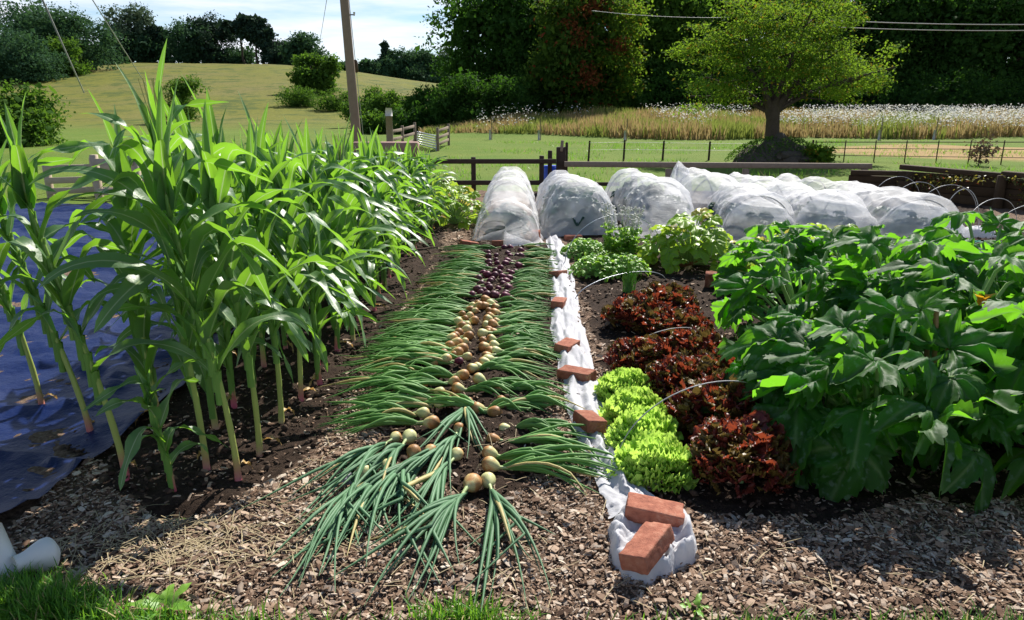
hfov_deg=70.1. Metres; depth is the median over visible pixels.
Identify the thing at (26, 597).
lawn grass
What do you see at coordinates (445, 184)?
squash plant
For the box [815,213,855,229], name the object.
kale plant
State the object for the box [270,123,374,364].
sweetcorn plant
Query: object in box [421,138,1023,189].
paddock grass
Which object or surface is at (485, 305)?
yellow onion
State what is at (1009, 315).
courgette plant
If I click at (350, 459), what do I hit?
yellow onion
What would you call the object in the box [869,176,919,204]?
wire hoop
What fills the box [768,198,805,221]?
kale plant
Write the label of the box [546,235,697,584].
fleece strip
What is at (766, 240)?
squash plant
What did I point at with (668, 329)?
wire hoop
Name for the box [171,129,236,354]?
sweetcorn plant
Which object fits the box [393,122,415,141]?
post and rail fence
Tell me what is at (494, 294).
red onion
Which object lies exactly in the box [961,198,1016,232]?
wire hoop
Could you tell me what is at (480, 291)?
red onion
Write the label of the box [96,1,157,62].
broadleaf tree
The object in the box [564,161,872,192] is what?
board fence
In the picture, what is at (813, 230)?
courgette plant
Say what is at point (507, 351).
yellow onion
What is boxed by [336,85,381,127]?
bush
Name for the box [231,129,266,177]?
sweetcorn plant
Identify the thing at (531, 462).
yellow onion
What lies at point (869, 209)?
kale plant
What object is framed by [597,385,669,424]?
green lettuce
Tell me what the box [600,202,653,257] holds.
coriander plant
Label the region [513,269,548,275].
red onion
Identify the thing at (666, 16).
overhead wire
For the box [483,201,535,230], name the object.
kale plant
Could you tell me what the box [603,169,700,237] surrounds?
netted tunnel
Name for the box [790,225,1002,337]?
courgette plant
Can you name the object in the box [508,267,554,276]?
red onion
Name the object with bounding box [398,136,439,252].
sweetcorn plant
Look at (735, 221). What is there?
kale plant
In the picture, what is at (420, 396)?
yellow onion
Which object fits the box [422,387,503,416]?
yellow onion
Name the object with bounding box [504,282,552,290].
red onion
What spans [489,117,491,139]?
tree guard
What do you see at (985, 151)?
shrub
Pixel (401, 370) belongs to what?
onion
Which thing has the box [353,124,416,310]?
sweetcorn plant
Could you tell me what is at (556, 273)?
brick
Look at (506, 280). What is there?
red onion
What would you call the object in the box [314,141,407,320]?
sweetcorn plant
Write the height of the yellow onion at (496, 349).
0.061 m
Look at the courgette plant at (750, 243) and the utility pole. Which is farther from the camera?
the utility pole
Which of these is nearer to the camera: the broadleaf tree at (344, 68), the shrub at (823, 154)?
the shrub at (823, 154)
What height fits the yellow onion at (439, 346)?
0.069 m
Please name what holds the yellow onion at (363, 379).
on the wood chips
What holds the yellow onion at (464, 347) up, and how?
on the garden soil
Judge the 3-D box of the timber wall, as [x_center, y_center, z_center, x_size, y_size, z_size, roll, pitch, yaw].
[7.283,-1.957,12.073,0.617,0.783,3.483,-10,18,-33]
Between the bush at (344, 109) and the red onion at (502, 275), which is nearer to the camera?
the red onion at (502, 275)
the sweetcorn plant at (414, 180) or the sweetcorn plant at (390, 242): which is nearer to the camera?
the sweetcorn plant at (390, 242)
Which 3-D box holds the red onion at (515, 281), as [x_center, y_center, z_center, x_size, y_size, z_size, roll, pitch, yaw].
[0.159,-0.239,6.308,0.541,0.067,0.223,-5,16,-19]
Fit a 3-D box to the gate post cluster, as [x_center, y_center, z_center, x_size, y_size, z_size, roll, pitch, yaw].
[0.847,-2.558,13.544,0.371,1.163,0.194,0,15,0]
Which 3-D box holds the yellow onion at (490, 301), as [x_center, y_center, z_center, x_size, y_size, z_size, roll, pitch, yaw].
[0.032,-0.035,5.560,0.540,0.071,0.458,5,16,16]
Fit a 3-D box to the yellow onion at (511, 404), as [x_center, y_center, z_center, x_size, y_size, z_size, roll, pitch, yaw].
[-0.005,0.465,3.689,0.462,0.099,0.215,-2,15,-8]
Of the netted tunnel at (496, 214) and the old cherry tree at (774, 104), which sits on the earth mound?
the old cherry tree at (774, 104)
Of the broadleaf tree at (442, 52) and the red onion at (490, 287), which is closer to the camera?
the red onion at (490, 287)
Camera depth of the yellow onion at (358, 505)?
2.63 m
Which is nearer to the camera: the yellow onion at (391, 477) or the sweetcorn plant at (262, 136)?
the yellow onion at (391, 477)
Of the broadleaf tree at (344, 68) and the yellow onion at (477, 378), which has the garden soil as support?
the yellow onion at (477, 378)
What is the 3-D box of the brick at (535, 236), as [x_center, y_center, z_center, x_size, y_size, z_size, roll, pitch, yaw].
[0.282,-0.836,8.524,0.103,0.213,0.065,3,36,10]
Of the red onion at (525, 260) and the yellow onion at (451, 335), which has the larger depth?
the red onion at (525, 260)
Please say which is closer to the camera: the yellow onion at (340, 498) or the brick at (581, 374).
the yellow onion at (340, 498)
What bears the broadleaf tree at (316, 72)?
on the ground at (256, 87)
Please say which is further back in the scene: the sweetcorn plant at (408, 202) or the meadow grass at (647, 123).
the meadow grass at (647, 123)
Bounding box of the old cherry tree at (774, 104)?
[659,0,921,140]
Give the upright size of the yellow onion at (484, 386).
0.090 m
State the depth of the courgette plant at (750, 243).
6.00 m
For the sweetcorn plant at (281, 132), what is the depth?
5.80 m
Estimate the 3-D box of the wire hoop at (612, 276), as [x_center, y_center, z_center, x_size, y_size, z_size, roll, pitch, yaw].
[0.944,-0.231,6.194,1.116,0.167,0.008,-12,19,-36]
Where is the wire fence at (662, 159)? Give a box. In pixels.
[587,140,813,160]
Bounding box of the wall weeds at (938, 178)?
[897,172,1023,206]
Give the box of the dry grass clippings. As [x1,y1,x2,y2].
[39,422,1012,613]
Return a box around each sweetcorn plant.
[0,93,207,480]
[0,139,122,431]
[0,172,80,404]
[28,76,308,480]
[64,91,244,425]
[74,102,240,386]
[84,359,226,491]
[89,39,264,469]
[123,98,319,429]
[130,75,310,408]
[133,87,245,339]
[133,101,322,456]
[150,210,179,326]
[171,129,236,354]
[174,116,359,423]
[221,127,293,387]
[227,129,369,401]
[230,117,410,386]
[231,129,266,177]
[233,175,243,206]
[234,92,307,367]
[240,118,320,350]
[268,132,309,307]
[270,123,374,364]
[270,125,282,149]
[279,121,302,247]
[286,151,324,313]
[287,135,414,350]
[295,125,411,329]
[296,127,358,300]
[296,151,317,209]
[312,113,377,340]
[312,135,396,248]
[314,130,358,223]
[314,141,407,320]
[346,126,363,283]
[347,129,430,293]
[352,129,431,284]
[352,133,408,296]
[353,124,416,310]
[354,146,446,277]
[355,130,429,289]
[381,142,418,244]
[386,145,414,262]
[386,147,420,261]
[387,151,427,256]
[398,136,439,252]
[400,144,449,241]
[400,155,441,247]
[409,150,450,235]
[413,150,449,233]
[414,145,439,239]
[426,151,461,229]
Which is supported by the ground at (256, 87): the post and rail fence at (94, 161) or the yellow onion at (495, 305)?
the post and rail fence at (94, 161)
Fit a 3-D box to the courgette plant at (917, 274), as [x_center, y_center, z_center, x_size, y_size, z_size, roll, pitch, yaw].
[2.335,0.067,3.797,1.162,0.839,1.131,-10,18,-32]
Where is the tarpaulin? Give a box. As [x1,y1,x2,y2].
[0,202,235,512]
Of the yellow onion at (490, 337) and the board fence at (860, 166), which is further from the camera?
the board fence at (860, 166)
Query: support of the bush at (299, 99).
on the ground at (256, 87)
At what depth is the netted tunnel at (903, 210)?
9.60 m
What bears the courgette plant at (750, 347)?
on the garden soil
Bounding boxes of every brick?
[459,239,479,244]
[492,240,509,245]
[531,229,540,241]
[548,270,566,277]
[550,297,566,308]
[553,337,579,353]
[557,365,596,381]
[564,234,582,240]
[573,410,607,433]
[619,521,674,574]
[625,492,684,526]
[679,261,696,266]
[705,271,716,287]
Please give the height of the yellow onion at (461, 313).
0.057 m
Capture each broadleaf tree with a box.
[0,0,96,52]
[0,18,38,52]
[0,27,77,82]
[4,1,132,70]
[36,34,97,75]
[81,41,129,64]
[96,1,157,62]
[96,38,135,62]
[124,30,170,62]
[144,24,177,62]
[158,14,214,62]
[184,9,242,63]
[199,41,260,63]
[255,37,287,63]
[274,30,329,65]
[285,51,343,94]
[338,60,345,70]
[354,58,388,76]
[373,56,399,77]
[374,45,419,78]
[397,60,427,80]
[402,46,439,73]
[414,0,555,115]
[419,64,440,82]
[434,46,454,57]
[434,55,459,83]
[604,0,731,112]
[664,0,829,113]
[747,0,928,111]
[825,0,1002,111]
[904,0,1023,114]
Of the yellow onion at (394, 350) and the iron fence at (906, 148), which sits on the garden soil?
the yellow onion at (394, 350)
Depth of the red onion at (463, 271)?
6.67 m
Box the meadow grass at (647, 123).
[418,105,1023,139]
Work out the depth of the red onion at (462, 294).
5.86 m
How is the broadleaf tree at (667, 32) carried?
on the ground at (256, 87)
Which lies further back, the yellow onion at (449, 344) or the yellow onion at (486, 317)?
the yellow onion at (486, 317)
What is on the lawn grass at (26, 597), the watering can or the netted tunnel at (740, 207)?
the watering can
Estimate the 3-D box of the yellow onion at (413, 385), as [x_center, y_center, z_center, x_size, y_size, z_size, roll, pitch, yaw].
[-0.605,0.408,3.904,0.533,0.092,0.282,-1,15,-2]
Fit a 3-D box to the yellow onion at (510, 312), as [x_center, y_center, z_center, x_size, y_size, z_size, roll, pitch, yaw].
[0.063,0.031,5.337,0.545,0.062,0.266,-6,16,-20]
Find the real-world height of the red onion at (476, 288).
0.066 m
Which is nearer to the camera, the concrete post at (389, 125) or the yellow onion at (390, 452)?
the yellow onion at (390, 452)
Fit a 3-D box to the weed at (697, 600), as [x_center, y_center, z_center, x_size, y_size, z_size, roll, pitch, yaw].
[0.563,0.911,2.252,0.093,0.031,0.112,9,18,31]
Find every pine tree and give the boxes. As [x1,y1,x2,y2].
[215,12,251,63]
[234,13,271,63]
[248,27,278,63]
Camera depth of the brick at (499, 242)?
8.11 m
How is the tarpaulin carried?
on the garden soil
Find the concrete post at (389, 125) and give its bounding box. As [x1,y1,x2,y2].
[385,108,392,141]
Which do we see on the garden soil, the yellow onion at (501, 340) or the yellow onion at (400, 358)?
the yellow onion at (501, 340)
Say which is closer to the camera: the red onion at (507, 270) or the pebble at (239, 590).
the pebble at (239, 590)
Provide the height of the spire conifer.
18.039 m
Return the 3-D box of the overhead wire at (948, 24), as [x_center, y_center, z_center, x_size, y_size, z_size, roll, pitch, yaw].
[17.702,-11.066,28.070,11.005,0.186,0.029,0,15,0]
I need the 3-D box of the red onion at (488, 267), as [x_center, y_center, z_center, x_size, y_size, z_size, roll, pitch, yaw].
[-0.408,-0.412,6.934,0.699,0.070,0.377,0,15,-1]
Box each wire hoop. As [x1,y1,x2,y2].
[565,214,656,260]
[575,271,665,298]
[620,380,746,448]
[624,327,690,353]
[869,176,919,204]
[889,182,941,205]
[915,184,976,211]
[944,189,978,226]
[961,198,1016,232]
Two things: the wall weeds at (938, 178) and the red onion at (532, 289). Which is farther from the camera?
the wall weeds at (938, 178)
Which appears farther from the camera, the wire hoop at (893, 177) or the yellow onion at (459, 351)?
the wire hoop at (893, 177)
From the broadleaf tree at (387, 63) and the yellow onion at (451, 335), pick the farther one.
the broadleaf tree at (387, 63)
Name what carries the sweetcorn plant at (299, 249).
on the garden soil
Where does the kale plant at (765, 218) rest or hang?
on the garden soil
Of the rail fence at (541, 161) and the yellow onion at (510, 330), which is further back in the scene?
the rail fence at (541, 161)
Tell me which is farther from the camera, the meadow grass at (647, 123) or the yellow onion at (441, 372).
the meadow grass at (647, 123)
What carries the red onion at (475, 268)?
on the garden soil
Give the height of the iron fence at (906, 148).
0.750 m
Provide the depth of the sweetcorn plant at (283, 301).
4.52 m
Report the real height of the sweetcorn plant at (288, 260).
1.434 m
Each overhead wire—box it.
[42,0,84,92]
[92,0,152,94]
[349,2,362,130]
[592,10,729,17]
[841,20,1023,24]
[841,27,1023,30]
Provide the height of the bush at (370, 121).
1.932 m
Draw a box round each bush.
[0,78,75,146]
[161,73,210,120]
[271,83,318,106]
[309,88,348,110]
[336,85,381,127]
[350,108,385,132]
[361,88,404,114]
[378,100,437,134]
[400,83,447,126]
[421,75,485,125]
[439,66,535,121]
[498,70,584,115]
[599,69,672,112]
[640,57,743,112]
[705,64,832,113]
[809,57,933,113]
[880,63,1018,113]
[980,70,1023,111]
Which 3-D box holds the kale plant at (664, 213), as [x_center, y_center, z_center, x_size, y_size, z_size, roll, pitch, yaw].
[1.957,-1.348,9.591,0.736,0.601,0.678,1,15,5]
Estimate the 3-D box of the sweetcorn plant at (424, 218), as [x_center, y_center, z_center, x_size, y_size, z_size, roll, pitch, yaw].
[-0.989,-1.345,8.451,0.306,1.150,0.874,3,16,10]
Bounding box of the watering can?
[0,522,60,579]
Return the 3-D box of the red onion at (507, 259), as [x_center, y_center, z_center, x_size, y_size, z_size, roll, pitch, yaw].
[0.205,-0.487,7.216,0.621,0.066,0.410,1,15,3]
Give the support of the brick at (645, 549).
on the fleece strip
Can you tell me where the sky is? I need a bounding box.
[0,0,1007,63]
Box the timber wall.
[848,164,1023,210]
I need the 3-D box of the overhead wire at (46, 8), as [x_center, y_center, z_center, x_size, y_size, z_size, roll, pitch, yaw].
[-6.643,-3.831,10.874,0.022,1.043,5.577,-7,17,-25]
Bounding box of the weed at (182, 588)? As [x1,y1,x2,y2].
[123,582,191,619]
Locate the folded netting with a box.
[959,226,995,237]
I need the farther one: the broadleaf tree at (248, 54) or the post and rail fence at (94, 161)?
the broadleaf tree at (248, 54)
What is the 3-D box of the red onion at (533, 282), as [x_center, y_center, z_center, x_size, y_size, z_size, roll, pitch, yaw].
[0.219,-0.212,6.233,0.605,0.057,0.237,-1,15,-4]
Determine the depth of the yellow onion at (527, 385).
3.88 m
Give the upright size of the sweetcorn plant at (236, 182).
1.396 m
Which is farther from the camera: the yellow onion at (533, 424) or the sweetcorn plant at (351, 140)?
the sweetcorn plant at (351, 140)
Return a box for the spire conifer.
[378,39,390,59]
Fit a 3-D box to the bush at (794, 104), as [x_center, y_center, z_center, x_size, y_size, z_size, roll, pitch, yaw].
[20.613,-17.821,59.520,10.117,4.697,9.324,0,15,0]
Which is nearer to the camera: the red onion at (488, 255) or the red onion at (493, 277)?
the red onion at (493, 277)
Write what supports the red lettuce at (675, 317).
on the garden soil
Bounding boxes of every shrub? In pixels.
[801,142,839,162]
[962,131,1006,165]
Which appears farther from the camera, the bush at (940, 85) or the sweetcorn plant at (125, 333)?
the bush at (940, 85)
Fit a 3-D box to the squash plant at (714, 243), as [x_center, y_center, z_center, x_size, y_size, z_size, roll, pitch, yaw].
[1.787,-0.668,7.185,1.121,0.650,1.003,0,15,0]
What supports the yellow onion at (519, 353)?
on the garden soil
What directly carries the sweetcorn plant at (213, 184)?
on the garden soil
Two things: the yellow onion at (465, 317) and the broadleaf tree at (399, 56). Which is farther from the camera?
the broadleaf tree at (399, 56)
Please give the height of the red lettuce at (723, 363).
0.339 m
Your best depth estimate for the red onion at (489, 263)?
7.09 m
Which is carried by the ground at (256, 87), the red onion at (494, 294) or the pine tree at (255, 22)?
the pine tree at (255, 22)
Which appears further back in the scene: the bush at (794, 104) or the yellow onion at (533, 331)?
the bush at (794, 104)
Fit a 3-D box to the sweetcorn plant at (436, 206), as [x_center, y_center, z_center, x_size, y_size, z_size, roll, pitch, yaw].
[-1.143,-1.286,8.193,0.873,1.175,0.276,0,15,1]
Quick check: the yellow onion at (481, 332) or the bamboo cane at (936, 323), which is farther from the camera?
the yellow onion at (481, 332)
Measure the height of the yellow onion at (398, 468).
0.087 m
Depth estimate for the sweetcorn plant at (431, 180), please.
8.78 m
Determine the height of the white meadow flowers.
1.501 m
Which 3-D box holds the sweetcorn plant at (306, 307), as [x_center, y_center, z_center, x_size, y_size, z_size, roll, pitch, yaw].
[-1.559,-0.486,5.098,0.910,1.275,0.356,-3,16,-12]
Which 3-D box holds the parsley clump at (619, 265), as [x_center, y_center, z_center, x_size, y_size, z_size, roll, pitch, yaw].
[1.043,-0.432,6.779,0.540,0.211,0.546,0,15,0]
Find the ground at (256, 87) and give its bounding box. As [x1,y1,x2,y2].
[0,63,1023,519]
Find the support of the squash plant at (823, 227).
on the garden soil
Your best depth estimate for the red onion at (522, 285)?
6.11 m
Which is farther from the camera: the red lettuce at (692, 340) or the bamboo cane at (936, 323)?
the red lettuce at (692, 340)
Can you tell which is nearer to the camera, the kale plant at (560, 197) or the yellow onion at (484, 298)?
the yellow onion at (484, 298)
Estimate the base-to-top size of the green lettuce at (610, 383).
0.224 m
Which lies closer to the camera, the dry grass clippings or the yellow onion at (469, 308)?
the dry grass clippings
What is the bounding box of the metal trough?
[353,141,418,156]
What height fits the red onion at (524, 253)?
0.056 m
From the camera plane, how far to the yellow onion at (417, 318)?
5.13 m
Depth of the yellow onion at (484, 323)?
5.09 m
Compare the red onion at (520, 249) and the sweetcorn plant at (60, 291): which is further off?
the red onion at (520, 249)
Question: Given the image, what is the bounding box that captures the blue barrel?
[544,165,555,190]
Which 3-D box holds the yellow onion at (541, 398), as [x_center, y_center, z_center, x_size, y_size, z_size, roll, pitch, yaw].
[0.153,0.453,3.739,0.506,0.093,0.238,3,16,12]
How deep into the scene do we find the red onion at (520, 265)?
7.04 m
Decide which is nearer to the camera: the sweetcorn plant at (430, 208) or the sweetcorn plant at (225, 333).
the sweetcorn plant at (225, 333)
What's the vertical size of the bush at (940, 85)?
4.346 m
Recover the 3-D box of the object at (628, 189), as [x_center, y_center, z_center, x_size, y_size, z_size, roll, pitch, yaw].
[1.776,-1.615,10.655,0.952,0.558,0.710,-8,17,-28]
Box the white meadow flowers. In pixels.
[477,102,1023,126]
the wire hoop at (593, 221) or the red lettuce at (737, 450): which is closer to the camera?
the red lettuce at (737, 450)
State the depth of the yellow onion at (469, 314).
5.28 m
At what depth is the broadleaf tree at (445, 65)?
281.92 m
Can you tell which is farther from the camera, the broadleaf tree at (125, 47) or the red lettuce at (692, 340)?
the broadleaf tree at (125, 47)
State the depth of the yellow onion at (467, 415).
3.39 m
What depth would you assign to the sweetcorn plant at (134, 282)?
2.84 m
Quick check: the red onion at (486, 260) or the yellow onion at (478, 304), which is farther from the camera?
the red onion at (486, 260)
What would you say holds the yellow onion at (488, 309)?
on the garden soil
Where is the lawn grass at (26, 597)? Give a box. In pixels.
[0,542,1023,619]
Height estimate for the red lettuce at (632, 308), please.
0.282 m
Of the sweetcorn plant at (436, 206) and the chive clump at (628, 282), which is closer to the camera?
the chive clump at (628, 282)
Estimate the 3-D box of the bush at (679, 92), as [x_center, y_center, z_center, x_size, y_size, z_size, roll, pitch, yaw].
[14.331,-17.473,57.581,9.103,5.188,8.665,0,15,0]
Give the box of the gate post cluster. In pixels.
[547,140,567,191]
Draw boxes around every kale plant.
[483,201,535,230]
[485,208,528,237]
[541,184,585,220]
[541,184,591,228]
[546,187,614,232]
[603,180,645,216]
[623,188,663,221]
[632,183,689,224]
[705,194,735,226]
[720,205,760,234]
[733,210,773,237]
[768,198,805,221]
[789,201,826,228]
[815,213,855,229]
[846,201,875,227]
[865,206,908,234]
[885,211,932,238]
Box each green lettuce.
[594,367,651,403]
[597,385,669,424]
[604,405,683,449]
[606,429,700,493]
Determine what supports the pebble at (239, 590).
on the wood chips
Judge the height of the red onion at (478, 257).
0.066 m
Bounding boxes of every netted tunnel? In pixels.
[474,169,543,246]
[536,174,615,235]
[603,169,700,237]
[665,165,792,243]
[716,172,876,239]
[765,173,956,249]
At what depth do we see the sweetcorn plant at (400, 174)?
7.37 m
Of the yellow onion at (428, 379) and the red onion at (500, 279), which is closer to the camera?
the yellow onion at (428, 379)
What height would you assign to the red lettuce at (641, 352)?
0.285 m
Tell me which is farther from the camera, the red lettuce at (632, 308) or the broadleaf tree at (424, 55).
the broadleaf tree at (424, 55)
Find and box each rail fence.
[41,158,143,197]
[89,155,141,198]
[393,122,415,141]
[413,156,555,192]
[436,124,449,150]
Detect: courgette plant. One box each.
[701,305,950,489]
[710,224,880,337]
[713,219,838,304]
[733,285,1023,513]
[784,224,907,304]
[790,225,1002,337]
[861,241,1023,382]
[872,208,1023,292]
[915,301,1023,500]
[981,231,1023,359]
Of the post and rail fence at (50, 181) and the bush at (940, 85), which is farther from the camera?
the bush at (940, 85)
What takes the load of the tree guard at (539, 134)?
on the ground at (256, 87)
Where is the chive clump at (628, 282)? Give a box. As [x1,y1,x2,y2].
[619,256,642,292]
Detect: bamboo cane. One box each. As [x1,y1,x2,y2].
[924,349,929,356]
[931,311,938,363]
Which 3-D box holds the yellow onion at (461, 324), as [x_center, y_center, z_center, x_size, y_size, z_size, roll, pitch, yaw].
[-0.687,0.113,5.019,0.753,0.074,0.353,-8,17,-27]
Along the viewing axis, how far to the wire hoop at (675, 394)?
3.12 m
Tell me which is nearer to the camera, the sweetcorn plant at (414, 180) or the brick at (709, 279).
the brick at (709, 279)
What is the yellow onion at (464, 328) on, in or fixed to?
on the garden soil
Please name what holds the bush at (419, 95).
on the ground at (256, 87)
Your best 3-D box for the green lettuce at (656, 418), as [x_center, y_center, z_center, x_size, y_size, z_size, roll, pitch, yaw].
[0.596,0.550,3.299,0.371,0.233,0.387,-4,16,-14]
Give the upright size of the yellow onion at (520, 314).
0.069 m
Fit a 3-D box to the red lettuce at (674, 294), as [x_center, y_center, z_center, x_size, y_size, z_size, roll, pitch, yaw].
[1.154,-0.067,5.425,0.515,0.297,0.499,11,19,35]
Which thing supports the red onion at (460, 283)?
on the garden soil
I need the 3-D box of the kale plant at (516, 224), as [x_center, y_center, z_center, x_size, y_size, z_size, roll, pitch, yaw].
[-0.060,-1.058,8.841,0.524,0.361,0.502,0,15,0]
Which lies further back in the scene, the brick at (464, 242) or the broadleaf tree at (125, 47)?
the broadleaf tree at (125, 47)
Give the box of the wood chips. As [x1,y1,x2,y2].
[6,225,1023,619]
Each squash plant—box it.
[411,171,470,207]
[418,186,488,229]
[637,207,750,273]
[742,222,833,269]
[812,222,878,258]
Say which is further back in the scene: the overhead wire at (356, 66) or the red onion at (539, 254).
the overhead wire at (356, 66)
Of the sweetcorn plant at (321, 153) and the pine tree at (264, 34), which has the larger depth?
the pine tree at (264, 34)
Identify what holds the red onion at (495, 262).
on the garden soil
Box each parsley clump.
[560,238,608,260]
[567,252,625,281]
[597,252,651,277]
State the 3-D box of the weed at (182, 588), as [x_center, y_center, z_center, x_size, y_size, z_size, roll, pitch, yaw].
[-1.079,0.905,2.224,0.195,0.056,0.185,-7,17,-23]
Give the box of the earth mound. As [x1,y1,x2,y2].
[724,132,832,162]
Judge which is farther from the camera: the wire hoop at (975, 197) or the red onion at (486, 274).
the wire hoop at (975, 197)
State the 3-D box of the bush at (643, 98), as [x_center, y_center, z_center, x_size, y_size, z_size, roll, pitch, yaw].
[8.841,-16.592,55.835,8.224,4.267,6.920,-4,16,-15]
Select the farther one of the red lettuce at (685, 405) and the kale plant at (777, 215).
the kale plant at (777, 215)
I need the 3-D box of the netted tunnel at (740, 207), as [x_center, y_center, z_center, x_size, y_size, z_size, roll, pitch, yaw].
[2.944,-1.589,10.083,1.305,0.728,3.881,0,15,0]
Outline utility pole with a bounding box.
[340,0,361,141]
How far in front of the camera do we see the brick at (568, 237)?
8.58 m
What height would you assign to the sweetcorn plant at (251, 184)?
1.497 m
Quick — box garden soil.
[0,190,1023,619]
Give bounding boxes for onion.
[239,431,401,522]
[266,465,376,596]
[271,459,393,580]
[278,429,416,535]
[301,444,435,542]
[310,444,448,564]
[313,400,433,429]
[318,413,439,435]
[321,374,431,398]
[328,473,481,605]
[331,392,447,424]
[336,352,454,365]
[337,386,454,411]
[338,363,435,391]
[339,342,447,374]
[342,349,457,366]
[349,353,441,374]
[354,378,444,399]
[355,338,463,355]
[357,324,461,341]
[357,333,454,353]
[357,333,457,354]
[362,321,465,342]
[362,328,464,348]
[363,336,472,352]
[363,447,482,557]
[366,346,474,363]
[366,373,463,392]
[368,422,464,506]
[370,314,462,332]
[371,323,475,332]
[373,305,465,323]
[374,340,451,350]
[375,360,472,380]
[380,326,475,341]
[380,337,463,366]
[381,312,473,326]
[382,307,467,320]
[382,332,470,344]
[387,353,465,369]
[389,295,479,306]
[392,297,473,313]
[393,305,479,317]
[394,315,481,327]
[395,312,471,326]
[397,301,481,310]
[402,300,474,310]
[406,288,477,299]
[407,290,489,301]
[408,287,486,295]
[411,397,487,457]
[414,277,484,289]
[416,287,483,297]
[418,272,482,281]
[419,270,485,276]
[420,271,498,280]
[420,282,481,291]
[421,276,496,287]
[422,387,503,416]
[426,277,493,282]
[429,259,491,267]
[429,282,490,285]
[430,262,504,273]
[431,263,488,271]
[433,244,490,250]
[433,248,492,256]
[433,284,494,290]
[434,252,492,258]
[435,259,499,267]
[437,259,492,267]
[437,269,490,277]
[441,255,497,260]
[449,244,506,249]
[449,265,497,270]
[449,378,526,396]
[453,251,499,256]
[455,472,555,619]
[466,356,541,372]
[468,373,547,391]
[471,397,551,413]
[474,362,557,379]
[475,325,550,341]
[475,338,553,354]
[476,444,615,479]
[476,453,632,495]
[477,336,553,345]
[478,357,556,380]
[479,317,548,327]
[480,295,547,303]
[480,310,541,320]
[481,347,560,359]
[482,301,545,309]
[482,344,560,358]
[483,306,548,312]
[483,345,559,360]
[485,323,551,333]
[485,423,610,467]
[486,299,550,318]
[486,309,552,317]
[486,325,555,342]
[486,327,553,342]
[488,319,553,339]
[489,340,556,364]
[490,290,541,299]
[490,302,553,310]
[490,305,552,315]
[490,323,554,337]
[492,346,561,362]
[493,284,542,290]
[493,312,553,324]
[494,380,569,395]
[496,290,553,304]
[496,390,584,415]
[497,269,547,276]
[497,269,557,278]
[497,277,552,281]
[498,418,580,438]
[499,290,555,299]
[500,279,552,284]
[502,260,544,265]
[502,277,553,286]
[503,287,556,296]
[504,257,556,265]
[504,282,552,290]
[505,273,555,281]
[505,281,553,286]
[506,266,558,272]
[507,243,552,248]
[507,252,547,259]
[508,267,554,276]
[509,259,541,261]
[513,260,557,267]
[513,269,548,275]
[514,252,556,259]
[517,247,566,254]
[518,251,565,256]
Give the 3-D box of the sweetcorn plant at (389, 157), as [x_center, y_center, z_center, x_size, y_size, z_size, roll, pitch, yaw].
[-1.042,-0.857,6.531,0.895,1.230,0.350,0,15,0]
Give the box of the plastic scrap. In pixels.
[339,472,354,487]
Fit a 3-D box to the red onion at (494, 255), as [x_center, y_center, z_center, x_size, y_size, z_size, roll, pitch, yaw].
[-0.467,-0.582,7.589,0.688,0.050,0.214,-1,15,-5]
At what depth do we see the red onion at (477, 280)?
6.38 m
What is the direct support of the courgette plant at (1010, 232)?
on the garden soil
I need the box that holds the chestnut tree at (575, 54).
[511,0,664,114]
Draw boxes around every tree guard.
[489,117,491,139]
[538,118,540,139]
[624,119,627,140]
[877,118,883,139]
[932,118,938,139]
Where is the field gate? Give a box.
[416,131,436,150]
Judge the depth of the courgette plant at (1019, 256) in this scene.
4.01 m
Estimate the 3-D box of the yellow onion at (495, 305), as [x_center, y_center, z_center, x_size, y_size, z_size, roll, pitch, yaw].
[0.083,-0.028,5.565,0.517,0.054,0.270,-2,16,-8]
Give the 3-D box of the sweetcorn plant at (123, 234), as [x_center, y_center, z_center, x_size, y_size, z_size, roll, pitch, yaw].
[-1.765,-0.215,3.488,0.992,1.612,0.341,7,17,24]
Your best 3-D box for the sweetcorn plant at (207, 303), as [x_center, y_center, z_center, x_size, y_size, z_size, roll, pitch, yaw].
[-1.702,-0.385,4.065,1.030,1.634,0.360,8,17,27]
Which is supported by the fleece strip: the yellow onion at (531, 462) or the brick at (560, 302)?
the brick at (560, 302)
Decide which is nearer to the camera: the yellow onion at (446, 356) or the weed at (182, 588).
the weed at (182, 588)
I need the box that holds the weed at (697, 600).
[679,592,708,617]
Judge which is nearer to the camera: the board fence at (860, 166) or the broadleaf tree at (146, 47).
the board fence at (860, 166)
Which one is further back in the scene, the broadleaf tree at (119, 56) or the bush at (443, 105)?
the broadleaf tree at (119, 56)
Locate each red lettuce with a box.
[600,290,667,332]
[603,333,680,373]
[639,280,701,312]
[640,304,714,337]
[645,349,719,406]
[661,326,724,355]
[665,367,756,441]
[688,410,804,498]
[694,345,734,376]
[703,382,806,440]
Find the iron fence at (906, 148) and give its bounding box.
[815,140,1023,164]
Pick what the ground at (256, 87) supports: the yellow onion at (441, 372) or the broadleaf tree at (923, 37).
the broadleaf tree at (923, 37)
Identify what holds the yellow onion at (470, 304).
on the garden soil
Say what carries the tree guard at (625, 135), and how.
on the ground at (256, 87)

